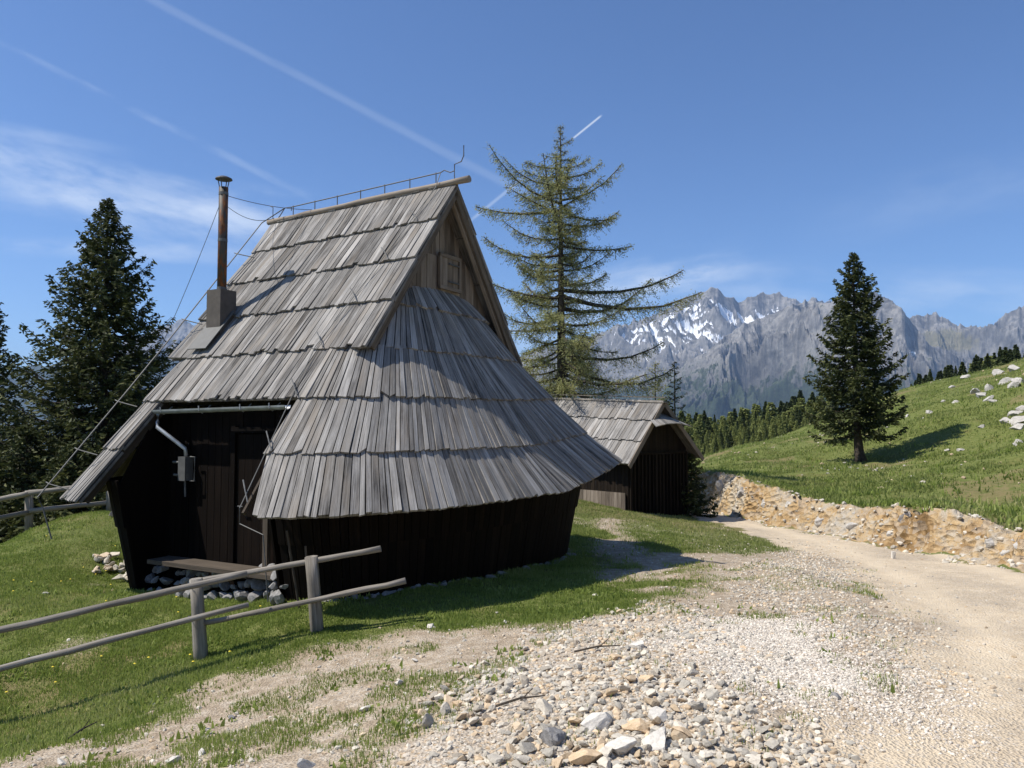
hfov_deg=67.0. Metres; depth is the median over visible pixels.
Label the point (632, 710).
stone
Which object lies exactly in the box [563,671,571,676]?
stone
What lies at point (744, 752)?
stone
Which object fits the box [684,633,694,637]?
stone
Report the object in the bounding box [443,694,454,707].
stone
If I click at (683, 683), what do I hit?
stone
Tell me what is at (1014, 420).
hillside rock
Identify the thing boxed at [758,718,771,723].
stone
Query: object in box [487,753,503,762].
stone
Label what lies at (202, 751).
stone
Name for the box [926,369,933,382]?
spruce tree
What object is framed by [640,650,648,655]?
stone
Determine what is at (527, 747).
stone
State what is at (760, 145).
sky
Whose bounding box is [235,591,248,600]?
foundation stone
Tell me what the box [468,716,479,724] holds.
stone
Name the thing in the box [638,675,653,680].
stone
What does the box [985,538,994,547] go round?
bank rock
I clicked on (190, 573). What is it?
foundation stone
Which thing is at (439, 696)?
stone
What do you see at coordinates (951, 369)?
spruce tree
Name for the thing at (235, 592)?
foundation stone
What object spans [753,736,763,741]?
stone
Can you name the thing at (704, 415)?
spruce tree
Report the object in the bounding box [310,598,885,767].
rubble gravel
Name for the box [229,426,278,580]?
door
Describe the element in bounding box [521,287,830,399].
mountain range
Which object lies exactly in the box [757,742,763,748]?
stone
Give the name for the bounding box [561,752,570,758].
stone
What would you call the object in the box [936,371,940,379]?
spruce tree
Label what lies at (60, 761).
stone
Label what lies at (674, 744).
stone
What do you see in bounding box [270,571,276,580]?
foundation stone
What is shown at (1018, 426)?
hillside rock
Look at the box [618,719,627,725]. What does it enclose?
stone
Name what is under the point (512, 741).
stone
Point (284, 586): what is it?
foundation stone
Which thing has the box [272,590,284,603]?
foundation stone
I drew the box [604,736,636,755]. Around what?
stone
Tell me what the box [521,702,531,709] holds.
stone
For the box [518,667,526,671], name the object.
stone
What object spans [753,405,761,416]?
larch tree
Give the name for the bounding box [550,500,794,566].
verge grass
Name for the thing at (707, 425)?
spruce tree
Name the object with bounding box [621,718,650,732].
stone
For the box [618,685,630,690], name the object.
stone
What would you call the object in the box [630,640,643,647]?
stone
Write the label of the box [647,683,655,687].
stone
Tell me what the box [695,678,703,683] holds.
stone
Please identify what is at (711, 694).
stone
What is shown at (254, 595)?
foundation stone
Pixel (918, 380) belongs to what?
spruce tree
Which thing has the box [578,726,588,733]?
stone
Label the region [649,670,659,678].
stone
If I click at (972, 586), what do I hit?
ground
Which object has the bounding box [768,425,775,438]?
larch tree
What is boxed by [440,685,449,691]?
stone
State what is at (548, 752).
stone
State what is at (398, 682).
stone
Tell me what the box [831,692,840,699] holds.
stone
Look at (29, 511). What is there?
rail fence
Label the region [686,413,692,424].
larch tree
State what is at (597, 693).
stone
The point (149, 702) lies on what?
meadow weeds
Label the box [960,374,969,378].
hillside rock
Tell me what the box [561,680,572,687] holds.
stone
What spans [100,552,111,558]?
footing stone
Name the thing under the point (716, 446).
spruce tree
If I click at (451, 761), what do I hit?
stone
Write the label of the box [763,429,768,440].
spruce tree
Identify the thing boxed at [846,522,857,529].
bank rock
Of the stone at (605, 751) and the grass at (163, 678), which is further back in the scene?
the grass at (163, 678)
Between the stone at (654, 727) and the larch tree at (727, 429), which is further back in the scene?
the larch tree at (727, 429)
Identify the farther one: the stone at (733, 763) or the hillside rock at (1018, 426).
the hillside rock at (1018, 426)
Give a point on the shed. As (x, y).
(651, 444)
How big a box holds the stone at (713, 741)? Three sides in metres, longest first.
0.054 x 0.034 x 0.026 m
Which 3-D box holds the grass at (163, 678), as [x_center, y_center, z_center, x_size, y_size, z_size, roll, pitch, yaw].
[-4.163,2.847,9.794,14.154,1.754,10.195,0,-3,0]
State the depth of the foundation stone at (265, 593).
8.56 m
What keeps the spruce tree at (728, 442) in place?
on the ground at (972, 586)
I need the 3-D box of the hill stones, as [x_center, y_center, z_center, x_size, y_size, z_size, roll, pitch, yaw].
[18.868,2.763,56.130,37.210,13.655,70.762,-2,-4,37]
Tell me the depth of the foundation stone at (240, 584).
8.94 m
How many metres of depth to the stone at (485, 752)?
3.92 m
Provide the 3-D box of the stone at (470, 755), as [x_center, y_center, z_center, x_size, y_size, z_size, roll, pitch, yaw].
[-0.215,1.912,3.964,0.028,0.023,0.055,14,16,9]
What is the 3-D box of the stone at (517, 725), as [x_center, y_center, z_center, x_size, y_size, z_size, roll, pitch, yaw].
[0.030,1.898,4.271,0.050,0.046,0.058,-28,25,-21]
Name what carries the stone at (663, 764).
on the ground at (972, 586)
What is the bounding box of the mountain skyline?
[0,319,195,469]
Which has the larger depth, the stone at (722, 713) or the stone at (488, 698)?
the stone at (488, 698)
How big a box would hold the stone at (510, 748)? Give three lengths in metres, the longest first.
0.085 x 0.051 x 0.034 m
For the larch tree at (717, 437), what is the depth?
111.83 m
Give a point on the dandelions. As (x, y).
(102, 655)
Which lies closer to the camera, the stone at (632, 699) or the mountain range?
the stone at (632, 699)
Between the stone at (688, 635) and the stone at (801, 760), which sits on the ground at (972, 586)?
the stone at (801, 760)
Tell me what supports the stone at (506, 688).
on the rubble gravel at (799, 751)
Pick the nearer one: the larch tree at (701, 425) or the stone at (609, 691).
the stone at (609, 691)
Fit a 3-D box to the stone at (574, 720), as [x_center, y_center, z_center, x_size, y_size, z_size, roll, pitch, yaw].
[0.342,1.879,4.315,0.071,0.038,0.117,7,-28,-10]
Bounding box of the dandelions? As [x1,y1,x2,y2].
[6,535,260,691]
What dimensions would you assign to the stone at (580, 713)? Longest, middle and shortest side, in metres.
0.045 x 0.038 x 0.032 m
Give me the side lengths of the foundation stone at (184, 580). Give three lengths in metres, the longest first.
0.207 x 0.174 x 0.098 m
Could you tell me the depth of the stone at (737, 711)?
4.23 m
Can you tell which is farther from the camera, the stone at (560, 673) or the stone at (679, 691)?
the stone at (560, 673)
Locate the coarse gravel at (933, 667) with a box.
[710,551,1011,693]
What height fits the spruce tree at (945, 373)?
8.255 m
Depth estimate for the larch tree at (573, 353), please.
23.96 m
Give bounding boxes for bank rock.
[716,479,722,494]
[736,487,743,497]
[814,516,823,526]
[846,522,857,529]
[898,512,910,522]
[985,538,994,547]
[999,550,1009,555]
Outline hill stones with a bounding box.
[703,370,1023,487]
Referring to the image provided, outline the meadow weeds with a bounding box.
[0,515,894,767]
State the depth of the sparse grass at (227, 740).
5.10 m
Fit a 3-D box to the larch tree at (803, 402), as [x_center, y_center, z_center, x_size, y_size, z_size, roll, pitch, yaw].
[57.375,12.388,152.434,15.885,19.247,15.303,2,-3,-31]
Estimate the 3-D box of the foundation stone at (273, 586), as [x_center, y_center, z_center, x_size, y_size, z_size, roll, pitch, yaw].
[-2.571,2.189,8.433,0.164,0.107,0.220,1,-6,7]
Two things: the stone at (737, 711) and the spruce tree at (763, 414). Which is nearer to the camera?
the stone at (737, 711)
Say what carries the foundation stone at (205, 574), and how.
on the ground at (972, 586)
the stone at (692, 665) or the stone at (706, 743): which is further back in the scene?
the stone at (692, 665)
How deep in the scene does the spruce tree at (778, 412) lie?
133.59 m
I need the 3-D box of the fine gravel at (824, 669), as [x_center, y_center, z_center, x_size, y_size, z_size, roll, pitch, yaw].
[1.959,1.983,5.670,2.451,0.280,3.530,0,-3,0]
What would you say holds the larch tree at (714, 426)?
on the ground at (972, 586)
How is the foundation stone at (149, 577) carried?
on the ground at (972, 586)
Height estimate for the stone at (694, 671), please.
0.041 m
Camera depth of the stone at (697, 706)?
4.35 m
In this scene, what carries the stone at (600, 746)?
on the ground at (972, 586)
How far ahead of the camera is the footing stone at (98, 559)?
10.85 m
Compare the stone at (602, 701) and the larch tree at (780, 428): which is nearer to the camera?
the stone at (602, 701)
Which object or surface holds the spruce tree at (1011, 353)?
on the ground at (972, 586)
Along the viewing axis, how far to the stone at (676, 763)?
3.70 m
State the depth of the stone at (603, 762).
3.70 m
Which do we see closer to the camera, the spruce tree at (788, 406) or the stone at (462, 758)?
the stone at (462, 758)
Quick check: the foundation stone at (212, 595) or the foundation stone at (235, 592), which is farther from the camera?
the foundation stone at (212, 595)
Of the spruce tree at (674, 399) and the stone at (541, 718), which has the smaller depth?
the stone at (541, 718)
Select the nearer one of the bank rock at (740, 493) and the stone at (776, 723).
the stone at (776, 723)
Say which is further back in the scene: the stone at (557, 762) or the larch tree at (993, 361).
the larch tree at (993, 361)
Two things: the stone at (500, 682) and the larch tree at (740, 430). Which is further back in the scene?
the larch tree at (740, 430)
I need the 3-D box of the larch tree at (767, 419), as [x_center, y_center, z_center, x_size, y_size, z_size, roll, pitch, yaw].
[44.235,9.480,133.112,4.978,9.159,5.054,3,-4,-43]
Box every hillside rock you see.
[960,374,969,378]
[970,388,980,393]
[976,392,986,397]
[983,395,993,400]
[984,384,993,390]
[992,369,1003,375]
[998,377,1013,384]
[999,417,1009,422]
[1007,380,1019,388]
[1007,410,1022,416]
[1007,416,1023,424]
[1008,365,1019,371]
[1009,423,1023,429]
[1011,377,1023,382]
[1015,405,1023,410]
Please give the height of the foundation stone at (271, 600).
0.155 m
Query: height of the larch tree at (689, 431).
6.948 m
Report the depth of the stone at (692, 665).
5.00 m
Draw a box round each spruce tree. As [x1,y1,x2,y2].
[0,197,181,534]
[0,302,38,478]
[0,424,68,542]
[0,439,105,540]
[665,362,699,481]
[681,453,718,517]
[702,410,706,424]
[704,417,710,432]
[712,441,718,453]
[719,428,724,441]
[724,435,730,447]
[728,431,734,446]
[732,408,737,422]
[761,406,765,419]
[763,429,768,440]
[775,408,780,418]
[778,401,783,413]
[786,402,790,410]
[797,390,805,404]
[797,410,801,424]
[801,252,909,461]
[808,391,815,400]
[916,373,920,384]
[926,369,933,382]
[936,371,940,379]
[943,367,947,377]
[950,364,953,376]
[953,366,958,376]
[958,362,966,374]
[971,357,977,372]
[981,356,992,370]
[994,346,1004,367]
[996,347,1012,366]
[1008,349,1013,359]
[1013,348,1020,360]
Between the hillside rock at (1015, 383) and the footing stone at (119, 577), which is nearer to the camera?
the footing stone at (119, 577)
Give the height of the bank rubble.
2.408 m
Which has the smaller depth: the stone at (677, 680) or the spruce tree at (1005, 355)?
the stone at (677, 680)
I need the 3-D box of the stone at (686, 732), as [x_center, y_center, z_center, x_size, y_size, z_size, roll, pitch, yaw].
[0.897,1.832,4.041,0.099,0.060,0.120,20,-2,45]
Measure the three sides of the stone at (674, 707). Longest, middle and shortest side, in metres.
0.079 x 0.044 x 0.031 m
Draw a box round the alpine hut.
[37,145,622,601]
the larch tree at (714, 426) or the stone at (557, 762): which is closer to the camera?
the stone at (557, 762)
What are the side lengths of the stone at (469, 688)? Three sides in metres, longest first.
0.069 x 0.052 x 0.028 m
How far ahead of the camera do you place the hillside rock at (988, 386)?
36.21 m
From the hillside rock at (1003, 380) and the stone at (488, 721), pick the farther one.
the hillside rock at (1003, 380)
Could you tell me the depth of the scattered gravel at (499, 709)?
6.11 m
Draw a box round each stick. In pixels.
[64,719,96,740]
[495,688,544,706]
[574,639,619,652]
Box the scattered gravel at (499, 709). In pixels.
[9,521,1023,767]
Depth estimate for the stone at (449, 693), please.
4.91 m
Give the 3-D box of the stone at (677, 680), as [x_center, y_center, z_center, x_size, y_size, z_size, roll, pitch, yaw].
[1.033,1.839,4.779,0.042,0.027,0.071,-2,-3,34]
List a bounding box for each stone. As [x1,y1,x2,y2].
[57,758,66,764]
[93,566,100,573]
[94,557,103,561]
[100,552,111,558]
[103,554,109,563]
[110,552,119,556]
[110,564,119,570]
[112,574,123,579]
[145,573,155,582]
[150,576,158,583]
[152,566,160,572]
[156,566,168,573]
[159,577,173,584]
[165,756,181,762]
[175,591,184,596]
[179,577,190,584]
[183,590,189,598]
[186,569,197,577]
[196,571,202,576]
[198,748,204,755]
[202,571,209,576]
[203,585,211,590]
[207,590,219,600]
[218,581,230,591]
[219,592,227,599]
[222,593,233,600]
[230,585,237,589]
[233,590,244,599]
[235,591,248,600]
[237,581,245,589]
[244,579,250,587]
[247,591,263,601]
[251,578,265,590]
[263,588,271,598]
[265,580,273,586]
[268,581,277,590]
[269,590,276,604]
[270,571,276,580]
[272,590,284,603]
[280,584,287,588]
[297,758,315,767]
[358,705,369,712]
[382,591,393,595]
[394,680,403,685]
[417,709,425,716]
[422,713,434,727]
[423,700,433,705]
[430,691,437,699]
[434,693,443,700]
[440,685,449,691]
[440,702,450,715]
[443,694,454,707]
[446,759,457,764]
[447,691,455,695]
[452,700,461,706]
[456,713,466,719]
[457,755,466,761]
[465,686,473,692]
[467,752,472,759]
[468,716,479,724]
[472,704,483,711]
[481,717,494,724]
[482,713,489,719]
[483,687,495,693]
[483,750,490,757]
[485,575,497,577]
[485,694,491,702]
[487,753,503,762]
[496,679,505,685]
[501,685,510,692]
[503,754,511,760]
[504,678,513,686]
[506,743,516,752]
[507,667,516,674]
[507,738,517,743]
[511,760,524,767]
[513,721,521,731]
[513,755,530,762]
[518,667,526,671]
[518,742,534,753]
[519,674,528,684]
[519,731,528,739]
[520,737,533,741]
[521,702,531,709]
[536,698,551,712]
[536,714,544,721]
[539,727,566,746]
[540,666,550,671]
[540,723,547,730]
[542,747,554,757]
[551,756,562,767]
[557,671,564,676]
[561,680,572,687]
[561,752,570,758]
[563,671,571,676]
[566,740,573,748]
[568,717,580,723]
[568,748,602,764]
[572,745,579,751]
[577,711,583,717]
[577,740,588,745]
[578,706,587,711]
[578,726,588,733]
[580,712,612,730]
[588,697,597,703]
[589,691,601,696]
[591,674,598,681]
[596,743,604,750]
[597,736,606,745]
[597,756,610,767]
[598,746,612,757]
[599,698,606,703]
[600,731,608,739]
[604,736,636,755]
[605,688,617,695]
[606,661,611,666]
[610,654,621,660]
[611,733,623,738]
[614,702,621,708]
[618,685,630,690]
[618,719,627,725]
[621,711,631,719]
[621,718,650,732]
[626,675,635,681]
[629,697,637,702]
[629,708,636,714]
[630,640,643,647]
[634,749,641,757]
[635,652,641,657]
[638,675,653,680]
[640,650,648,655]
[641,726,665,751]
[643,698,659,706]
[643,744,651,751]
[646,688,655,696]
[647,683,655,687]
[647,706,667,720]
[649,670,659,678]
[651,716,661,724]
[651,725,666,732]
[651,762,657,767]
[659,762,667,766]
[660,683,667,688]
[662,753,673,760]
[670,704,679,711]
[670,760,679,767]
[671,726,693,737]
[671,729,688,740]
[672,742,678,747]
[673,720,686,727]
[674,678,681,683]
[676,689,683,694]
[679,679,689,687]
[682,751,692,757]
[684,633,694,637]
[684,757,700,767]
[687,662,695,668]
[690,668,698,674]
[690,703,703,709]
[692,715,710,725]
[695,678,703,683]
[699,731,706,738]
[699,750,712,757]
[702,738,712,746]
[705,688,718,699]
[708,758,724,766]
[710,738,717,743]
[715,724,722,735]
[717,680,725,686]
[719,711,727,715]
[722,747,731,752]
[726,754,736,761]
[726,760,738,767]
[728,694,737,698]
[735,708,739,715]
[741,729,751,739]
[741,750,750,756]
[741,763,750,767]
[745,705,757,713]
[749,755,760,764]
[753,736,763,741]
[755,725,769,732]
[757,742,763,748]
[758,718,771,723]
[763,752,773,759]
[764,739,779,748]
[768,761,777,767]
[773,719,780,727]
[797,756,805,763]
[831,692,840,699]
[891,551,895,558]
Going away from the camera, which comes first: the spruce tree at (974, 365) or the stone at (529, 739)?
the stone at (529, 739)
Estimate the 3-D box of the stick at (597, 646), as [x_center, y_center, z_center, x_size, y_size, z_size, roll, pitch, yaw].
[0.622,1.916,5.664,0.342,0.090,0.036,0,-3,-4]
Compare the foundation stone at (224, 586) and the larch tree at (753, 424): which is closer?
the foundation stone at (224, 586)
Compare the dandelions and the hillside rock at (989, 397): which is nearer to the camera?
the dandelions
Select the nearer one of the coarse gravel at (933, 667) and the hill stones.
the coarse gravel at (933, 667)
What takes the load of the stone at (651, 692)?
on the ground at (972, 586)
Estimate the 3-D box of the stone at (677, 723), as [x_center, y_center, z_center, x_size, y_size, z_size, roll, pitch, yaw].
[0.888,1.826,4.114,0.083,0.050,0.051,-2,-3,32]
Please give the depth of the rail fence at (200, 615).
7.07 m
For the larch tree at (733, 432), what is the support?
on the ground at (972, 586)
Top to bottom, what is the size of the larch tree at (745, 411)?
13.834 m
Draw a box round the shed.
[551,394,703,515]
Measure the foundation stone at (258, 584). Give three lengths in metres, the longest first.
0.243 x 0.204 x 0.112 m
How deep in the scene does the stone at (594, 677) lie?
4.86 m
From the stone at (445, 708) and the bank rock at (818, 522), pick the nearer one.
the stone at (445, 708)
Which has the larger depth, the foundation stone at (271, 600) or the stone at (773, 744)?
the foundation stone at (271, 600)
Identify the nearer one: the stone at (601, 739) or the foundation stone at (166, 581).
the stone at (601, 739)
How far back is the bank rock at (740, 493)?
21.43 m
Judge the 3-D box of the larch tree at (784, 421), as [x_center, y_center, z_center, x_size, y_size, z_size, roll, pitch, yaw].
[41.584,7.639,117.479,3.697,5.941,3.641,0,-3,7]
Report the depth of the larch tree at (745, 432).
111.67 m
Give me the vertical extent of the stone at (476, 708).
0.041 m
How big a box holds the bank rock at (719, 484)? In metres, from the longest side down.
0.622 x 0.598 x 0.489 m
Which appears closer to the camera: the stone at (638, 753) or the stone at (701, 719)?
the stone at (638, 753)
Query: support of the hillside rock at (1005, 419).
on the ground at (972, 586)
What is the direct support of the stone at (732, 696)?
on the ground at (972, 586)
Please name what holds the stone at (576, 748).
on the ground at (972, 586)
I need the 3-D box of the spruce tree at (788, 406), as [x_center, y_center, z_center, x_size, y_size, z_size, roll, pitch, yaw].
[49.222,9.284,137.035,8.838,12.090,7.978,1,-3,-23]
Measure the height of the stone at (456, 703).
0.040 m
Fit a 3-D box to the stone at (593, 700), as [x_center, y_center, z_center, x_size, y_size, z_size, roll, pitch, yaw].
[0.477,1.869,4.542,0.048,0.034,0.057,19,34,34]
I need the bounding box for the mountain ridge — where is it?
[910,306,1023,360]
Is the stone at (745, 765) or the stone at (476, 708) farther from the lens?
the stone at (476, 708)
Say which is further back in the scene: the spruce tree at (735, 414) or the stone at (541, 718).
the spruce tree at (735, 414)
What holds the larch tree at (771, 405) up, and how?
on the ground at (972, 586)
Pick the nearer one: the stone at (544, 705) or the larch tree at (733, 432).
the stone at (544, 705)
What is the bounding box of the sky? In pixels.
[0,0,1023,370]
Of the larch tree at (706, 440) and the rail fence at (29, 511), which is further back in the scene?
the larch tree at (706, 440)
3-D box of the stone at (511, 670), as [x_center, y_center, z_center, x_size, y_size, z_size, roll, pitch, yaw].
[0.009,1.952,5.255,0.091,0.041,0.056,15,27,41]
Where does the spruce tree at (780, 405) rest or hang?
on the ground at (972, 586)
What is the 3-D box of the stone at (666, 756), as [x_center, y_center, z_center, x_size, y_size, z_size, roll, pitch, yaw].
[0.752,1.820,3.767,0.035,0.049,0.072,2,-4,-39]
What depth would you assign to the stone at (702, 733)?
4.00 m
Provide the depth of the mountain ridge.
6094.67 m
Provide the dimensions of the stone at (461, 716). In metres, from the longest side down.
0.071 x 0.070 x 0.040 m
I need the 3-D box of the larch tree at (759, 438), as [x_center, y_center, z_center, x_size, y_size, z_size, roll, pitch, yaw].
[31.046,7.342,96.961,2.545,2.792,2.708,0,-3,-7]
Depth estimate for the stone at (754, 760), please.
3.73 m
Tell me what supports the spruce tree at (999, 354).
on the ground at (972, 586)
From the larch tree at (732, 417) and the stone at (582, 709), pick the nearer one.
the stone at (582, 709)
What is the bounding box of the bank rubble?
[691,471,1023,568]
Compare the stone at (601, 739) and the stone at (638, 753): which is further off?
the stone at (601, 739)
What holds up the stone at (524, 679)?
on the ground at (972, 586)
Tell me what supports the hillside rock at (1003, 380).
on the ground at (972, 586)
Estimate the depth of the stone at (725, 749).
3.84 m
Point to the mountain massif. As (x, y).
(759, 361)
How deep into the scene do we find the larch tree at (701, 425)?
140.29 m
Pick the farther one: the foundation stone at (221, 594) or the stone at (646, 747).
the foundation stone at (221, 594)
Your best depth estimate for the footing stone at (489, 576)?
9.45 m
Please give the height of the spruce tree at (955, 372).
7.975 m
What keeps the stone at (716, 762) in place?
on the ground at (972, 586)
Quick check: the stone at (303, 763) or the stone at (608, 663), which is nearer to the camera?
the stone at (303, 763)
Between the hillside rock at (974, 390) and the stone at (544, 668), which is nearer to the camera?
the stone at (544, 668)
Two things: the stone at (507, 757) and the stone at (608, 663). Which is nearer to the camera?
the stone at (507, 757)
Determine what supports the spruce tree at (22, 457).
on the ground at (972, 586)
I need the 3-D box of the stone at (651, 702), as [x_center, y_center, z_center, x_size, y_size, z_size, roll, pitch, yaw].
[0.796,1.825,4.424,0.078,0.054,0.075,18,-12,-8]
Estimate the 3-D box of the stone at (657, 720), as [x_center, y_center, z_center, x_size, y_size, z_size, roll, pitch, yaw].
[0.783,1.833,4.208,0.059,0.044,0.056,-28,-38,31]
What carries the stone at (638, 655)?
on the ground at (972, 586)
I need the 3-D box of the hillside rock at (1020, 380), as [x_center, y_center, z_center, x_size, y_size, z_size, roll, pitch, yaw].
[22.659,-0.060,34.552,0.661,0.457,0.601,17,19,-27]
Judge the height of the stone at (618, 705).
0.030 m
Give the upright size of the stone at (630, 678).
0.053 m
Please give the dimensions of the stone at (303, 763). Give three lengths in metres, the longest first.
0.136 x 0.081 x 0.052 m
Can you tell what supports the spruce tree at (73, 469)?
on the ground at (972, 586)
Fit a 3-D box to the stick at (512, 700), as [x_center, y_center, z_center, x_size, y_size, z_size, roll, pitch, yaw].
[0.048,1.868,4.612,0.302,0.090,0.031,1,-3,-12]
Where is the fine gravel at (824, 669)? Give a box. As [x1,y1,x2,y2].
[615,611,1010,759]
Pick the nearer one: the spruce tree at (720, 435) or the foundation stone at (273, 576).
the foundation stone at (273, 576)
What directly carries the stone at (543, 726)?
on the ground at (972, 586)
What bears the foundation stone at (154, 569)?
on the foundation stone at (149, 577)
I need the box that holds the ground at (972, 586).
[0,360,1023,767]
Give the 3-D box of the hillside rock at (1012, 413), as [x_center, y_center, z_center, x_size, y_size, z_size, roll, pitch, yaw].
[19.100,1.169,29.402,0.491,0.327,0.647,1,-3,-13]
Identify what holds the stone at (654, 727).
on the ground at (972, 586)
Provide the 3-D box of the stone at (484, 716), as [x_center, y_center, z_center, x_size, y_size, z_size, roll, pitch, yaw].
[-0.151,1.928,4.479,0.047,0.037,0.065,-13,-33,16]
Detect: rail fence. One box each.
[0,486,111,529]
[0,546,405,671]
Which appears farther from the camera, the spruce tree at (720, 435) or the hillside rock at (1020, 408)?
the spruce tree at (720, 435)
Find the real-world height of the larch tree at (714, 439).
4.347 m
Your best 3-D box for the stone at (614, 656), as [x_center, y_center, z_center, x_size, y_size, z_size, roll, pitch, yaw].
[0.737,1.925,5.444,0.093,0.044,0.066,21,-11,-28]
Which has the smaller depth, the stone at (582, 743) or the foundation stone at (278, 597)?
the stone at (582, 743)
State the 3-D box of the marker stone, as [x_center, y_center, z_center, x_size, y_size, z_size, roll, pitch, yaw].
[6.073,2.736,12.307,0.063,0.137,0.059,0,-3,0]
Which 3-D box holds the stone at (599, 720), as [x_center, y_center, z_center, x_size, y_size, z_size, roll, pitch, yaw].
[0.462,1.850,4.264,0.214,0.097,0.141,1,-3,-25]
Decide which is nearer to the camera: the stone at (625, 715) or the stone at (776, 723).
the stone at (776, 723)
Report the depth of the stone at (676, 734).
3.99 m
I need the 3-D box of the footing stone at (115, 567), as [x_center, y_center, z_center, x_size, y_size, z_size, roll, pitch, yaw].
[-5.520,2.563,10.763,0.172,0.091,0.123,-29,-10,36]
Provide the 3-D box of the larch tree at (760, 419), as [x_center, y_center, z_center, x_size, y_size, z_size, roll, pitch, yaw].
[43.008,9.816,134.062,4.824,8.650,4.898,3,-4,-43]
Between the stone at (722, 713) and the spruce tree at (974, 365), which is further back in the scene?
the spruce tree at (974, 365)
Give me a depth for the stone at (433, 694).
4.91 m
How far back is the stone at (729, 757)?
3.75 m
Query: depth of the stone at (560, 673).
5.07 m
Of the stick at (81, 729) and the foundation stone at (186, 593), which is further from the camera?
the foundation stone at (186, 593)
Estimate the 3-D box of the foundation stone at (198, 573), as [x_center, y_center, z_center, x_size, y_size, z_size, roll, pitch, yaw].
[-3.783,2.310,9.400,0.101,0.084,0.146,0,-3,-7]
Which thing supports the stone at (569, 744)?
on the ground at (972, 586)
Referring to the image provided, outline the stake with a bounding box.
[286,530,299,608]
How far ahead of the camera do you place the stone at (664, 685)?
4.68 m
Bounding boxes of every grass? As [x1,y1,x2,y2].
[0,510,723,766]
[1,560,940,767]
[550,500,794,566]
[689,358,1023,528]
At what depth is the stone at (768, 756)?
3.78 m
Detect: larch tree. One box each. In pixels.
[472,125,703,403]
[642,361,672,405]
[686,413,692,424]
[686,427,693,437]
[693,423,701,437]
[697,414,704,433]
[704,434,710,450]
[709,433,719,451]
[710,435,716,452]
[713,422,719,436]
[718,418,729,434]
[726,412,735,426]
[727,416,732,428]
[731,428,737,443]
[734,424,744,439]
[736,427,749,442]
[737,416,742,425]
[742,408,750,423]
[745,421,750,434]
[749,414,757,435]
[750,403,756,417]
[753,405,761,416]
[755,432,763,441]
[757,416,761,425]
[759,419,765,431]
[765,402,776,417]
[765,413,769,425]
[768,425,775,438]
[777,419,785,435]
[781,415,788,433]
[788,416,797,430]
[797,398,805,408]
[990,359,995,366]
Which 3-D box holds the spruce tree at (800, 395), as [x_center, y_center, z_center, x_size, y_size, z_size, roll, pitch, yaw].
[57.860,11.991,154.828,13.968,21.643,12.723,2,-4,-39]
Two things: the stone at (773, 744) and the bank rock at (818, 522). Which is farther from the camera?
the bank rock at (818, 522)
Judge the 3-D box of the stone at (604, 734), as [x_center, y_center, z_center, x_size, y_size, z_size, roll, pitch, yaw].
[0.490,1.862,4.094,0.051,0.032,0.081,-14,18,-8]
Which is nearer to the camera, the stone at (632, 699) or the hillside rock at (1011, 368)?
the stone at (632, 699)
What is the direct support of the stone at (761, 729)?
on the ground at (972, 586)
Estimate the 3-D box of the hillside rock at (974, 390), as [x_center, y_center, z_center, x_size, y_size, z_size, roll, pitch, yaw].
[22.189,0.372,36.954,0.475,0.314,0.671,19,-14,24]
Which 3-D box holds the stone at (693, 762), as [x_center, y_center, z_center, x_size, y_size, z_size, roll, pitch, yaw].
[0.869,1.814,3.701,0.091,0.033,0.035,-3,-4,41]
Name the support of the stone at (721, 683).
on the ground at (972, 586)
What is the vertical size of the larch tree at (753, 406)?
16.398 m
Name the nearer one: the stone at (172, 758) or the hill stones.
the stone at (172, 758)
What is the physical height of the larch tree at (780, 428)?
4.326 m
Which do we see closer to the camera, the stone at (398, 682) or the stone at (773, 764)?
the stone at (773, 764)
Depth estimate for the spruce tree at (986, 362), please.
95.25 m
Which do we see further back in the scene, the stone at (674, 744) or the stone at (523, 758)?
the stone at (674, 744)
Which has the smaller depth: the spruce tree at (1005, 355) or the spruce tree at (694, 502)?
the spruce tree at (694, 502)
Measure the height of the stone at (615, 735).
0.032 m
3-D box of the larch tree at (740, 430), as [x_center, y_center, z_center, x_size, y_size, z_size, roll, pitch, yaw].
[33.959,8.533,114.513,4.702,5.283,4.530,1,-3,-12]
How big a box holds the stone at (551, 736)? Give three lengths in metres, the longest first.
0.225 x 0.157 x 0.111 m
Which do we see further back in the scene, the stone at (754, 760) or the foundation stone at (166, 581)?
the foundation stone at (166, 581)
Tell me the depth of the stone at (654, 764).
3.70 m
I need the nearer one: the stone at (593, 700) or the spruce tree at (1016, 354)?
the stone at (593, 700)
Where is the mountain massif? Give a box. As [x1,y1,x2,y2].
[634,292,971,423]
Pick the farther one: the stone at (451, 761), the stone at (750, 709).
the stone at (750, 709)
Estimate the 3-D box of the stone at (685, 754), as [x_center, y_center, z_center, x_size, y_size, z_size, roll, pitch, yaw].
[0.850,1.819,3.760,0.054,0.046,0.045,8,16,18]
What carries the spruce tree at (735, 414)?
on the ground at (972, 586)
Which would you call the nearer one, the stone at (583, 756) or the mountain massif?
the stone at (583, 756)
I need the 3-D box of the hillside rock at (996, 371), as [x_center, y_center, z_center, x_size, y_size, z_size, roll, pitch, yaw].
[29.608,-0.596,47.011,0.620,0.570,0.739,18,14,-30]
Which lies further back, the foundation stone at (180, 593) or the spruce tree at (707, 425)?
the spruce tree at (707, 425)
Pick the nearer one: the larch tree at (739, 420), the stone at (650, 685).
the stone at (650, 685)
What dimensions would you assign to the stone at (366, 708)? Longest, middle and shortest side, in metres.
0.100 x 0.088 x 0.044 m

